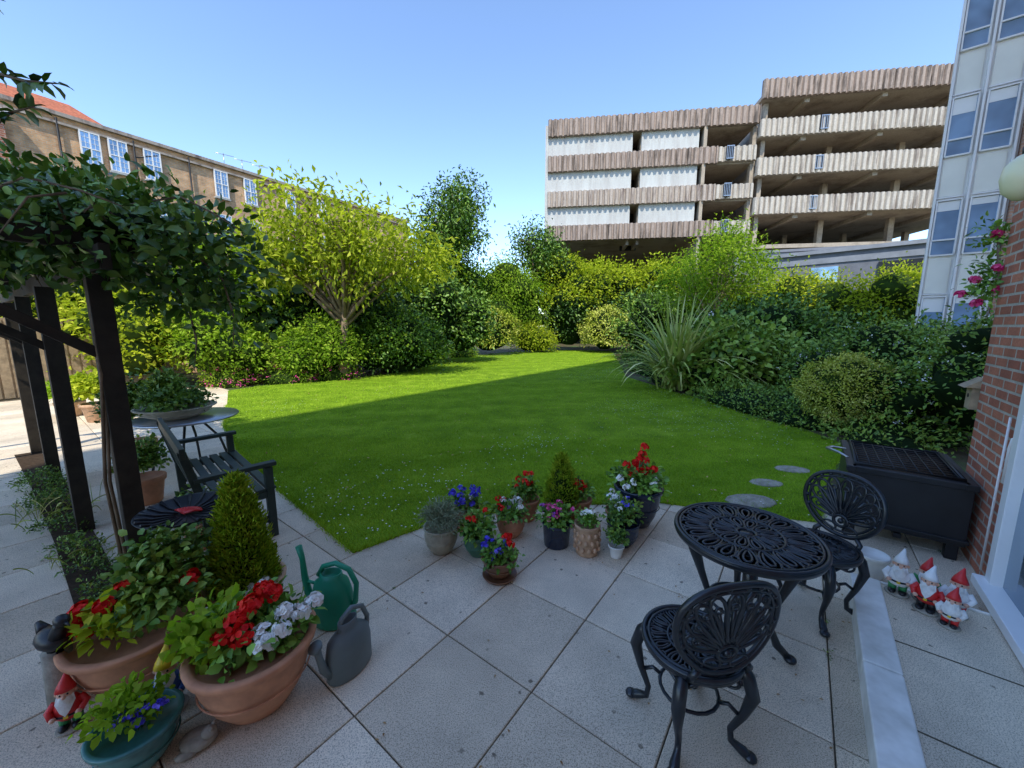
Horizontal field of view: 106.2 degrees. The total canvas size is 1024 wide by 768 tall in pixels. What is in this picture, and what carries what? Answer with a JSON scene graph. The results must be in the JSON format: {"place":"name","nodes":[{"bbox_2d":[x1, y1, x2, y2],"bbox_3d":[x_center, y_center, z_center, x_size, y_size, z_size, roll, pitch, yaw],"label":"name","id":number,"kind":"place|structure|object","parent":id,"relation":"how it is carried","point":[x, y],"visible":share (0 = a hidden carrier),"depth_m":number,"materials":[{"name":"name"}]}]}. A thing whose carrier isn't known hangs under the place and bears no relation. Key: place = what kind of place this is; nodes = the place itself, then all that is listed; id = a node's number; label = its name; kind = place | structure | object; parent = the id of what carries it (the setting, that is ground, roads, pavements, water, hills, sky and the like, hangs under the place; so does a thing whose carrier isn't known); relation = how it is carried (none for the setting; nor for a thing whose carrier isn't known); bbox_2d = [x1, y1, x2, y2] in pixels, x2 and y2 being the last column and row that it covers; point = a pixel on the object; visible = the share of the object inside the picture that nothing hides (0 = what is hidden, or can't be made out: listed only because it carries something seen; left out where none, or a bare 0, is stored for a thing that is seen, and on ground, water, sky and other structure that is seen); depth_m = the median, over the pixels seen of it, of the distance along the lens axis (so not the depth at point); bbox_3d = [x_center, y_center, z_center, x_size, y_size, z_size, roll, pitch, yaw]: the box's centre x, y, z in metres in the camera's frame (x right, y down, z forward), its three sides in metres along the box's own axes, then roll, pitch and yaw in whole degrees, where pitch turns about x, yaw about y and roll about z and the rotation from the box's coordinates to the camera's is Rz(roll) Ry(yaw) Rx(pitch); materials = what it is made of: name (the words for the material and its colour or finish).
{"place":"outdoors","nodes":[
{"label":"outdoors","id":0,"kind":"place"},
{"bbox_2d":[0,0,963,313],"label":"sky","id":1,"kind":"structure","parent":0,"point":[394,93],"materials":[{"name":"blue"}]},
{"bbox_2d":[0,387,989,767],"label":"patio paving","id":2,"kind":"structure","parent":0,"point":[446,701],"depth_m":2.07,"materials":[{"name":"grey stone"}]},
{"bbox_2d":[40,641,83,707],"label":"stone plinth","id":3,"kind":"structure","parent":2,"relation":"on","point":[52,674],"depth_m":1.78,"materials":[{"name":"grey stone"}]},
{"bbox_2d":[32,614,73,653],"bbox_3d":[-2.124,1.143,1.785,0.306,0.206,0.120,3,9,20],"label":"black bird ornament","id":4,"kind":"object","parent":3,"relation":"on","point":[49,639],"visible":0.94,"depth_m":1.75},
{"bbox_2d":[14,452,113,603],"bbox_3d":[-4.734,1.221,3.990,5.360,0.020,0.278,6,11,35],"label":"planting strip","id":5,"kind":"object","parent":2,"relation":"on","point":[28,462],"visible":0.4,"depth_m":3.27,"materials":[{"name":"plant"}]},
{"bbox_2d":[0,479,105,530],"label":"ornamental grass","id":6,"kind":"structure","parent":5,"relation":"on","point":[51,511],"depth_m":3.61,"materials":[{"name":"green plant"}]},
{"bbox_2d":[5,464,118,598],"bbox_3d":[-4.045,1.161,3.439,3.475,0.301,0.547,6,11,36],"label":"strip planting","id":7,"kind":"object","parent":5,"relation":"on","point":[53,521],"visible":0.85,"depth_m":3.35,"materials":[{"name":"green plant"}]},
{"bbox_2d":[13,534,118,581],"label":"ornamental grass","id":8,"kind":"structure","parent":5,"relation":"on","point":[85,549],"depth_m":2.98,"materials":[{"name":"green plant"}]},
{"bbox_2d":[43,673,90,736],"bbox_3d":[-1.998,1.422,1.730,0.147,0.271,0.112,-6,10,-35],"label":"garden gnome","id":9,"kind":"object","parent":2,"relation":"on","point":[66,705],"visible":0.94,"depth_m":1.71,"materials":[{"name":"ceramic"}]},
{"bbox_2d":[0,216,147,555],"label":"timber pergola","id":10,"kind":"object","parent":2,"relation":"on","point":[20,328],"visible":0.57,"depth_m":3.04,"materials":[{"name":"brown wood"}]},
{"bbox_2d":[70,365,127,422],"bbox_3d":[-7.885,0.166,7.330,0.901,1.080,0.944,0,9,0],"label":"clay pot","id":11,"kind":"object","parent":2,"relation":"on","point":[84,384],"visible":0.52,"depth_m":7.10,"materials":[{"name":"ceramic"}]},
{"bbox_2d":[88,371,157,446],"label":"potted shrub","id":12,"kind":"object","parent":2,"relation":"on","point":[130,385],"visible":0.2,"depth_m":4.77,"materials":[{"name":"green plant"}]},
{"bbox_2d":[67,667,184,767],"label":"teal glazed pot","id":13,"kind":"object","parent":2,"relation":"on","point":[136,727],"visible":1,"depth_m":1.54,"materials":[{"name":"ceramic"}]},
{"bbox_2d":[111,430,172,505],"bbox_3d":[-3.724,0.856,3.939,0.513,0.728,0.520,0,9,0],"label":"clay pot","id":14,"kind":"object","parent":2,"relation":"on","point":[152,482],"visible":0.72,"depth_m":3.91,"materials":[{"name":"ceramic"}]},
{"bbox_2d":[53,520,238,697],"bbox_3d":[-1.881,1.149,2.025,0.629,0.722,0.690,0,9,0],"label":"terracotta pot","id":15,"kind":"object","parent":2,"relation":"on","point":[117,630],"visible":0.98,"depth_m":1.89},
{"bbox_2d":[0,137,304,567],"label":"climbing vine","id":16,"kind":"object","parent":2,"relation":"on","point":[148,229],"visible":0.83,"depth_m":2.35,"materials":[{"name":"green plant"}]},
{"bbox_2d":[0,0,245,370],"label":"hanging vine","id":17,"kind":"object","parent":16,"relation":"hanging from","point":[20,101],"visible":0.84,"depth_m":1.75,"materials":[{"name":"green plant"}]},
{"bbox_2d":[152,644,188,708],"bbox_3d":[-1.618,1.380,1.804,0.180,0.332,0.136,-5,10,-30],"label":"garden gnome","id":18,"kind":"object","parent":2,"relation":"on","point":[165,668],"visible":0.3,"depth_m":1.78,"materials":[{"name":"ceramic"}]},
{"bbox_2d":[131,490,219,558],"bbox_3d":[-2.120,1.111,2.555,0.524,0.639,0.524,0,9,0],"label":"bird bath","id":19,"kind":"object","parent":2,"relation":"on","point":[189,509],"visible":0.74,"depth_m":2.50,"materials":[{"name":"black metal"}]},
{"bbox_2d":[132,407,238,481],"bbox_3d":[-4.000,0.742,4.785,1.060,0.709,1.060,0,9,0],"label":"round garden table","id":20,"kind":"object","parent":2,"relation":"on","point":[213,414],"visible":0.51,"depth_m":4.59,"materials":[{"name":"metal"}]},
{"bbox_2d":[128,366,218,420],"bbox_3d":[-4.053,0.096,4.594,0.868,0.625,0.873,0,9,0],"label":"planter bowl","id":21,"kind":"object","parent":20,"relation":"on","point":[170,396],"visible":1,"depth_m":4.47,"materials":[{"name":"beige ceramic"}]},
{"bbox_2d":[174,720,217,762],"bbox_3d":[-1.358,1.526,1.668,0.144,0.094,0.140,-3,9,-20],"label":"stone frog ornament","id":22,"kind":"object","parent":2,"relation":"on","point":[193,741],"visible":1,"depth_m":1.64,"materials":[{"name":"grey stone"}]},
{"bbox_2d":[156,418,278,552],"bbox_3d":[-2.746,0.823,3.565,1.455,0.908,0.626,8,12,42],"label":"park bench","id":23,"kind":"object","parent":2,"relation":"on","point":[232,457],"visible":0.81,"depth_m":3.33,"materials":[{"name":"green paint"}]},
{"bbox_2d":[154,575,326,724],"bbox_3d":[-1.280,1.245,1.846,0.692,0.586,0.558,0,9,0],"label":"terracotta pot","id":24,"kind":"object","parent":2,"relation":"on","point":[239,657],"visible":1,"depth_m":1.71,"materials":[{"name":"orange ceramic"}]},
{"bbox_2d":[201,469,286,605],"bbox_3d":[-1.632,0.976,2.325,0.457,0.974,0.456,0,9,0],"label":"potted conifer","id":25,"kind":"object","parent":2,"relation":"on","point":[244,547],"visible":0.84,"depth_m":2.24,"materials":[{"name":"plant"}]},
{"bbox_2d":[295,544,358,630],"bbox_3d":[-1.122,1.225,2.354,0.406,0.474,0.203,2,9,10],"label":"green watering can","id":26,"kind":"object","parent":2,"relation":"on","point":[334,586],"visible":0.77,"depth_m":2.30,"materials":[{"name":"plastic"}]},
{"bbox_2d":[308,603,371,686],"bbox_3d":[-0.878,1.344,1.989,0.151,0.348,0.353,5,10,28],"label":"grey watering can","id":27,"kind":"object","parent":2,"relation":"on","point":[348,653],"visible":1,"depth_m":1.96,"materials":[{"name":"plastic"}]},
{"bbox_2d":[413,494,466,555],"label":"potted lavender","id":28,"kind":"object","parent":2,"relation":"on","point":[440,526],"visible":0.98,"depth_m":3.01,"materials":[{"name":"green plant"}]},
{"bbox_2d":[445,484,487,531],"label":"potted pansies","id":29,"kind":"object","parent":2,"relation":"on","point":[471,500],"visible":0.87,"depth_m":3.37,"materials":[{"name":"plant"}]},
{"bbox_2d":[455,507,497,557],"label":"potted geranium","id":30,"kind":"object","parent":2,"relation":"on","point":[476,529],"visible":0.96,"depth_m":2.99,"materials":[{"name":"green plant"}]},
{"bbox_2d":[476,532,525,585],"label":"pansies","id":31,"kind":"object","parent":2,"relation":"on","point":[499,562],"visible":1,"depth_m":2.71,"materials":[{"name":"green plant"}]},
{"bbox_2d":[486,494,530,538],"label":"potted geranium","id":32,"kind":"object","parent":2,"relation":"on","point":[511,514],"visible":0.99,"depth_m":3.26,"materials":[{"name":"plant"}]},
{"bbox_2d":[509,470,542,521],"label":"potted geranium","id":33,"kind":"object","parent":2,"relation":"on","point":[525,487],"visible":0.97,"depth_m":3.56,"materials":[{"name":"plant"}]},
{"bbox_2d":[530,498,576,550],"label":"potted pansies","id":34,"kind":"object","parent":2,"relation":"on","point":[556,520],"visible":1,"depth_m":3.11,"materials":[{"name":"blue ceramic"}]},
{"bbox_2d":[541,451,580,516],"bbox_3d":[0.444,0.931,3.527,0.399,0.704,0.380,0,9,0],"label":"potted conifer","id":35,"kind":"object","parent":2,"relation":"on","point":[559,482],"visible":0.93,"depth_m":3.44,"materials":[{"name":"green plant"}]},
{"bbox_2d":[571,475,596,519],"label":"potted geranium","id":36,"kind":"object","parent":2,"relation":"on","point":[585,500],"visible":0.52,"depth_m":3.56,"materials":[{"name":"plant"}]},
{"bbox_2d":[571,505,603,557],"bbox_3d":[0.613,1.165,3.063,0.243,0.380,0.250,-3,9,-16],"label":"carved terracotta pot","id":37,"kind":"object","parent":2,"relation":"on","point":[587,535],"visible":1,"depth_m":3.01,"materials":[{"name":"ceramic"}]},
{"bbox_2d":[602,522,629,558],"bbox_3d":[0.823,1.220,3.020,0.212,0.284,0.216,0,9,0],"label":"white pot","id":38,"kind":"object","parent":2,"relation":"on","point":[616,545],"visible":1,"depth_m":2.99,"materials":[{"name":"ceramic"}]},
{"bbox_2d":[602,494,646,548],"bbox_3d":[0.923,1.123,3.180,0.352,0.428,0.345,3,9,19],"label":"potted fuchsia","id":39,"kind":"object","parent":2,"relation":"on","point":[621,511],"visible":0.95,"depth_m":3.12,"materials":[{"name":"green plant"}]},
{"bbox_2d":[606,442,669,528],"bbox_3d":[1.147,0.906,3.498,0.573,0.762,0.523,5,10,28],"label":"geranium urn","id":40,"kind":"object","parent":2,"relation":"on","point":[638,479],"visible":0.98,"depth_m":3.38,"materials":[{"name":"blue ceramic"}]},
{"bbox_2d":[625,580,781,767],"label":"cast iron chair","id":41,"kind":"object","parent":2,"relation":"on","point":[689,644],"visible":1,"depth_m":1.49,"materials":[{"name":"paint"}]},
{"bbox_2d":[674,502,832,686],"bbox_3d":[1.270,1.143,2.135,0.724,0.701,0.724,-3,9,-20],"label":"cast iron table","id":42,"kind":"object","parent":2,"relation":"on","point":[751,543],"visible":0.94,"depth_m":2.02,"materials":[{"name":"paint"}]},
{"bbox_2d":[762,469,887,637],"bbox_3d":[1.944,1.010,2.424,0.452,0.879,0.457,-3,9,-22],"label":"cast iron chair","id":43,"kind":"object","parent":2,"relation":"on","point":[847,555],"visible":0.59,"depth_m":2.39,"materials":[{"name":"paint"}]},
{"bbox_2d":[857,546,890,580],"bbox_3d":[2.598,1.308,2.784,0.196,0.180,0.196,0,9,0],"label":"ornament","id":44,"kind":"object","parent":2,"relation":"on","point":[878,561],"visible":0.65,"depth_m":2.73,"materials":[{"name":"ceramic"}]},
{"bbox_2d":[825,440,980,560],"bbox_3d":[3.380,0.948,3.501,0.889,0.679,0.940,7,11,37],"label":"black barbecue grill","id":45,"kind":"object","parent":2,"relation":"on","point":[929,495],"visible":0.86,"depth_m":3.10,"materials":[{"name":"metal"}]},
{"bbox_2d":[848,573,991,767],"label":"terrace kerb","id":46,"kind":"structure","parent":2,"relation":"on","point":[892,737],"depth_m":1.82,"materials":[{"name":"grey stone"}]},
{"bbox_2d":[881,584,1023,767],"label":"raised terrace","id":47,"kind":"structure","parent":2,"relation":"on","point":[979,714],"depth_m":1.81,"materials":[{"name":"white concrete"}]},
{"bbox_2d":[882,548,917,598],"bbox_3d":[2.457,1.188,2.437,0.124,0.301,0.163,-8,12,-43],"label":"garden gnome","id":48,"kind":"object","parent":47,"relation":"on","point":[899,576],"visible":0.98,"depth_m":2.42,"materials":[{"name":"ceramic"}]},
{"bbox_2d":[909,566,945,616],"bbox_3d":[2.476,1.216,2.285,0.120,0.291,0.158,-5,10,-31],"label":"garden gnome","id":49,"kind":"object","parent":47,"relation":"on","point":[925,591],"visible":0.97,"depth_m":2.27,"materials":[{"name":"ceramic"}]},
{"bbox_2d":[935,587,968,631],"bbox_3d":[2.484,1.259,2.171,0.099,0.241,0.130,-5,10,-31],"label":"garden gnome","id":50,"kind":"object","parent":47,"relation":"on","point":[949,608],"visible":1,"depth_m":2.15,"materials":[{"name":"ceramic"}]},
{"bbox_2d":[938,568,977,619],"bbox_3d":[2.621,1.220,2.261,0.120,0.291,0.158,-6,10,-34],"label":"garden gnome","id":51,"kind":"object","parent":47,"relation":"on","point":[959,579],"visible":0.69,"depth_m":2.23,"materials":[{"name":"ceramic"}]},
{"bbox_2d":[895,640,1023,767],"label":"terrace joints","id":52,"kind":"object","parent":47,"relation":"on","point":[972,668],"visible":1,"depth_m":1.83,"materials":[{"name":"grey concrete"}]},
{"bbox_2d":[220,350,841,552],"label":"lawn","id":53,"kind":"structure","parent":0,"point":[528,370],"depth_m":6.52,"materials":[{"name":"green plant"}]},
{"bbox_2d":[192,360,364,388],"bbox_3d":[-7.271,-0.317,12.349,4.753,1.147,1.805,-4,10,-27],"label":"flower border","id":54,"kind":"object","parent":53,"relation":"on","point":[273,377],"visible":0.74,"depth_m":11.97,"materials":[{"name":"green plant"}]},
{"bbox_2d":[262,304,373,382],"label":"light green shrub","id":55,"kind":"object","parent":53,"relation":"on","point":[314,345],"visible":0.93,"depth_m":12.29,"materials":[{"name":"green plant"}]},
{"bbox_2d":[338,293,460,376],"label":"mixed shrub","id":56,"kind":"object","parent":53,"relation":"on","point":[397,340],"visible":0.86,"depth_m":13.89,"materials":[{"name":"green plant"}]},
{"bbox_2d":[335,255,506,357],"bbox_3d":[-4.679,-3.630,17.530,9.706,5.025,5.692,-4,9,-25],"label":"evergreen shrub","id":57,"kind":"object","parent":53,"relation":"on","point":[464,317],"visible":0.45,"depth_m":17.69,"materials":[{"name":"green plant"}]},
{"bbox_2d":[508,319,560,352],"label":"golden shrub","id":58,"kind":"object","parent":53,"relation":"on","point":[542,341],"visible":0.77,"depth_m":25.71,"materials":[{"name":"green plant"}]},
{"bbox_2d":[576,302,629,348],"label":"rounded shrub","id":59,"kind":"object","parent":53,"relation":"on","point":[597,336],"visible":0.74,"depth_m":25.20,"materials":[{"name":"green plant"}]},
{"bbox_2d":[589,286,770,391],"bbox_3d":[4.743,-1.306,10.921,4.830,2.917,4.656,0,9,0],"label":"phormium plant","id":60,"kind":"object","parent":53,"relation":"on","point":[664,360],"visible":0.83,"depth_m":10.57,"materials":[{"name":"green plant"}]},
{"bbox_2d":[725,494,776,507],"bbox_3d":[2.465,1.208,3.966,0.509,0.029,0.319,-1,9,-4],"label":"stepping stone","id":61,"kind":"object","parent":53,"relation":"on","point":[754,500],"visible":0.83,"depth_m":3.95,"materials":[{"name":"grey stone"}]},
{"bbox_2d":[176,340,970,489],"bbox_3d":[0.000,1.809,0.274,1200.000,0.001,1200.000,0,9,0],"label":"ground","id":62,"kind":"structure","parent":0,"point":[961,459],"depth_m":13.78,"materials":[{"name":"soil"}]},
{"bbox_2d":[0,317,164,399],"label":"timber fence","id":63,"kind":"object","parent":62,"relation":"on","point":[9,389],"visible":0.11,"depth_m":9.62,"materials":[{"name":"brown wood"}]},
{"bbox_2d":[0,282,192,379],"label":"golden shrub","id":64,"kind":"object","parent":62,"relation":"on","point":[136,343],"visible":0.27,"depth_m":10.43,"materials":[{"name":"green plant"}]},
{"bbox_2d":[0,99,407,268],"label":"walls","id":65,"kind":"structure","parent":62,"relation":"on","point":[22,135],"depth_m":17.57,"materials":[{"name":"brick"}]},
{"bbox_2d":[0,82,101,124],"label":"red tiled roof","id":66,"kind":"structure","parent":65,"relation":"on","point":[12,91],"depth_m":16.60,"materials":[{"name":"tile"}]},
{"bbox_2d":[54,117,196,222],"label":"drain pipes","id":67,"kind":"object","parent":65,"relation":"attached to","point":[60,145],"visible":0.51,"depth_m":17.05,"materials":[{"name":"black metal"}]},
{"bbox_2d":[78,129,326,270],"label":"sash window frames","id":68,"kind":"structure","parent":65,"relation":"attached to","point":[112,170],"depth_m":17.50,"materials":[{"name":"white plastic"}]},
{"bbox_2d":[80,131,324,249],"bbox_3d":[-14.878,-8.260,20.681,0.100,5.600,10.840,5,10,30],"label":"window glass","id":69,"kind":"object","parent":68,"relation":"in","point":[116,158],"visible":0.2,"depth_m":16.96,"materials":[{"name":"blue glass"}]},
{"bbox_2d":[0,93,409,224],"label":"coping","id":70,"kind":"object","parent":65,"relation":"on","point":[89,123],"visible":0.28,"depth_m":17.50,"materials":[{"name":"stone"}]},
{"bbox_2d":[116,189,300,326],"bbox_3d":[-10.124,-2.981,12.407,6.631,5.984,4.644,0,9,0],"label":"hazel tree","id":71,"kind":"object","parent":62,"relation":"on","point":[250,299],"visible":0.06,"depth_m":12.12,"materials":[{"name":"green plant"}]},
{"bbox_2d":[141,306,285,379],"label":"golden shrub","id":72,"kind":"object","parent":62,"relation":"on","point":[214,348],"visible":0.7,"depth_m":11.22,"materials":[{"name":"green plant"}]},
{"bbox_2d":[219,265,428,361],"bbox_3d":[-7.100,-2.583,14.487,8.019,3.771,4.869,0,9,0],"label":"laurel shrub","id":73,"kind":"object","parent":62,"relation":"on","point":[294,304],"visible":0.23,"depth_m":13.28,"materials":[{"name":"green plant"}]},
{"bbox_2d":[194,158,477,373],"bbox_3d":[-5.537,-3.266,12.610,8.900,6.504,4.840,-1,9,-8],"label":"cherry tree","id":74,"kind":"object","parent":62,"relation":"on","point":[354,241],"visible":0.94,"depth_m":11.80,"materials":[{"name":"green plant"}]},
{"bbox_2d":[369,345,479,373],"bbox_3d":[-3.724,-1.454,19.593,2.629,1.398,10.425,2,9,10],"label":"flower border","id":75,"kind":"object","parent":62,"relation":"on","point":[402,367],"visible":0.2,"depth_m":15.45,"materials":[{"name":"green plant"}]},
{"bbox_2d":[405,164,497,285],"bbox_3d":[-3.732,-6.894,22.569,5.894,10.684,5.905,0,9,0],"label":"broadleaf tree","id":76,"kind":"object","parent":62,"relation":"on","point":[463,228],"visible":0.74,"depth_m":21.17,"materials":[{"name":"green plant"}]},
{"bbox_2d":[475,303,523,350],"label":"rounded shrub","id":77,"kind":"object","parent":62,"relation":"on","point":[506,335],"visible":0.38,"depth_m":23.22,"materials":[{"name":"green plant"}]},
{"bbox_2d":[454,243,559,339],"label":"willow shrub","id":78,"kind":"object","parent":62,"relation":"on","point":[510,288],"visible":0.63,"depth_m":24.31,"materials":[{"name":"green plant"}]},
{"bbox_2d":[503,210,580,350],"bbox_3d":[2.066,-7.230,27.857,5.474,9.766,4.508,0,9,0],"label":"broadleaf tree","id":79,"kind":"object","parent":62,"relation":"on","point":[540,251],"visible":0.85,"depth_m":26.66,"materials":[{"name":"green plant"}]},
{"bbox_2d":[527,249,714,347],"bbox_3d":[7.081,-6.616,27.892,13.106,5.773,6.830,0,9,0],"label":"back hedge","id":80,"kind":"object","parent":62,"relation":"on","point":[574,278],"visible":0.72,"depth_m":26.54,"materials":[{"name":"green plant"}]},
{"bbox_2d":[612,346,699,391],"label":"ivy groundcover","id":81,"kind":"object","parent":62,"relation":"on","point":[623,359],"visible":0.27,"depth_m":14.99,"materials":[{"name":"green plant"}]},
{"bbox_2d":[602,281,714,352],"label":"evergreen shrub","id":82,"kind":"object","parent":62,"relation":"on","point":[637,305],"visible":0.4,"depth_m":19.91,"materials":[{"name":"green plant"}]},
{"bbox_2d":[638,208,796,318],"bbox_3d":[8.773,-3.943,16.543,6.332,6.651,4.146,0,9,0],"label":"feathery tree","id":83,"kind":"object","parent":62,"relation":"on","point":[711,280],"visible":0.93,"depth_m":15.99,"materials":[{"name":"green plant"}]},
{"bbox_2d":[657,308,817,399],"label":"hydrangea shrub","id":84,"kind":"object","parent":62,"relation":"on","point":[757,339],"visible":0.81,"depth_m":9.93,"materials":[{"name":"green plant"}]},
{"bbox_2d":[543,63,953,339],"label":"multi storey car park","id":85,"kind":"structure","parent":62,"relation":"on","point":[851,158],"depth_m":30.47,"materials":[{"name":"concrete"}]},
{"bbox_2d":[681,269,874,359],"bbox_3d":[8.482,-1.735,12.469,5.607,3.543,4.376,0,9,0],"label":"dark evergreen shrub","id":86,"kind":"object","parent":62,"relation":"on","point":[799,317],"visible":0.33,"depth_m":11.40,"materials":[{"name":"green plant"}]},
{"bbox_2d":[727,245,860,291],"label":"garage block","id":87,"kind":"structure","parent":62,"relation":"on","point":[785,251],"depth_m":25.33,"materials":[{"name":"grey concrete"}]},
{"bbox_2d":[694,251,923,331],"bbox_3d":[14.420,-3.594,17.521,11.548,4.624,4.086,2,9,14],"label":"yellow hedge","id":88,"kind":"object","parent":62,"relation":"on","point":[896,291],"visible":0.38,"depth_m":16.82,"materials":[{"name":"green plant"}]},
{"bbox_2d":[682,376,972,457],"bbox_3d":[6.013,0.392,7.784,3.811,1.004,5.646,0,9,0],"label":"ivy groundcover","id":89,"kind":"object","parent":62,"relation":"on","point":[784,408],"visible":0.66,"depth_m":6.53,"materials":[{"name":"green plant"}]},
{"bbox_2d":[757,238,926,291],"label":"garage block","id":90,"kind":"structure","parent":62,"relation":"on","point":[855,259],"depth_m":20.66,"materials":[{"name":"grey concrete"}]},
{"bbox_2d":[789,349,902,427],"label":"variegated ball shrub","id":91,"kind":"object","parent":62,"relation":"on","point":[826,383],"visible":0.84,"depth_m":6.47,"materials":[{"name":"green plant"}]},
{"bbox_2d":[760,303,996,390],"bbox_3d":[8.618,-0.508,8.063,5.609,2.409,3.155,3,9,19],"label":"deutzia shrub","id":92,"kind":"object","parent":62,"relation":"on","point":[882,340],"visible":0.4,"depth_m":8.01,"materials":[{"name":"green plant"}]},
{"bbox_2d":[838,305,993,436],"bbox_3d":[7.115,-0.314,5.341,3.891,2.482,2.590,4,10,27],"label":"white flowering shrub","id":93,"kind":"object","parent":62,"relation":"on","point":[934,389],"visible":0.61,"depth_m":5.66,"materials":[{"name":"green plant"}]},
{"bbox_2d":[959,201,1023,575],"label":"walls","id":94,"kind":"structure","parent":62,"relation":"on","point":[1001,392],"depth_m":2.81,"materials":[{"name":"red brick"}]},
{"bbox_2d":[958,377,982,409],"bbox_3d":[3.850,0.077,3.168,0.220,0.260,0.190,7,11,37],"label":"nest box","id":95,"kind":"object","parent":94,"relation":"attached to","point":[973,386],"visible":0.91,"depth_m":3.15,"materials":[{"name":"brown wood"}]},
{"bbox_2d":[951,210,1012,323],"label":"climbing rose","id":96,"kind":"object","parent":94,"relation":"attached to","point":[998,237],"visible":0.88,"depth_m":3.04,"materials":[{"name":"green plant"}]},
{"bbox_2d":[979,417,1012,569],"bbox_3d":[3.265,0.774,2.571,0.056,1.100,0.158,7,11,38],"label":"white pipe","id":97,"kind":"object","parent":94,"relation":"attached to","point":[997,484],"visible":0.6,"depth_m":2.60,"materials":[{"name":"plastic"}]},
{"bbox_2d":[970,385,1023,667],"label":"patio door","id":98,"kind":"structure","parent":94,"relation":"attached to","point":[999,586],"depth_m":2.32,"materials":[{"name":"white plastic"}]},
{"bbox_2d":[998,147,1023,200],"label":"wall lamp","id":99,"kind":"object","parent":94,"relation":"attached to","point":[1011,183],"visible":1,"depth_m":2.33,"materials":[{"name":"white glass"}]},
{"bbox_2d":[915,0,1023,330],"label":"apartment tower","id":100,"kind":"structure","parent":0,"point":[982,145],"depth_m":9.39,"materials":[{"name":"concrete"}]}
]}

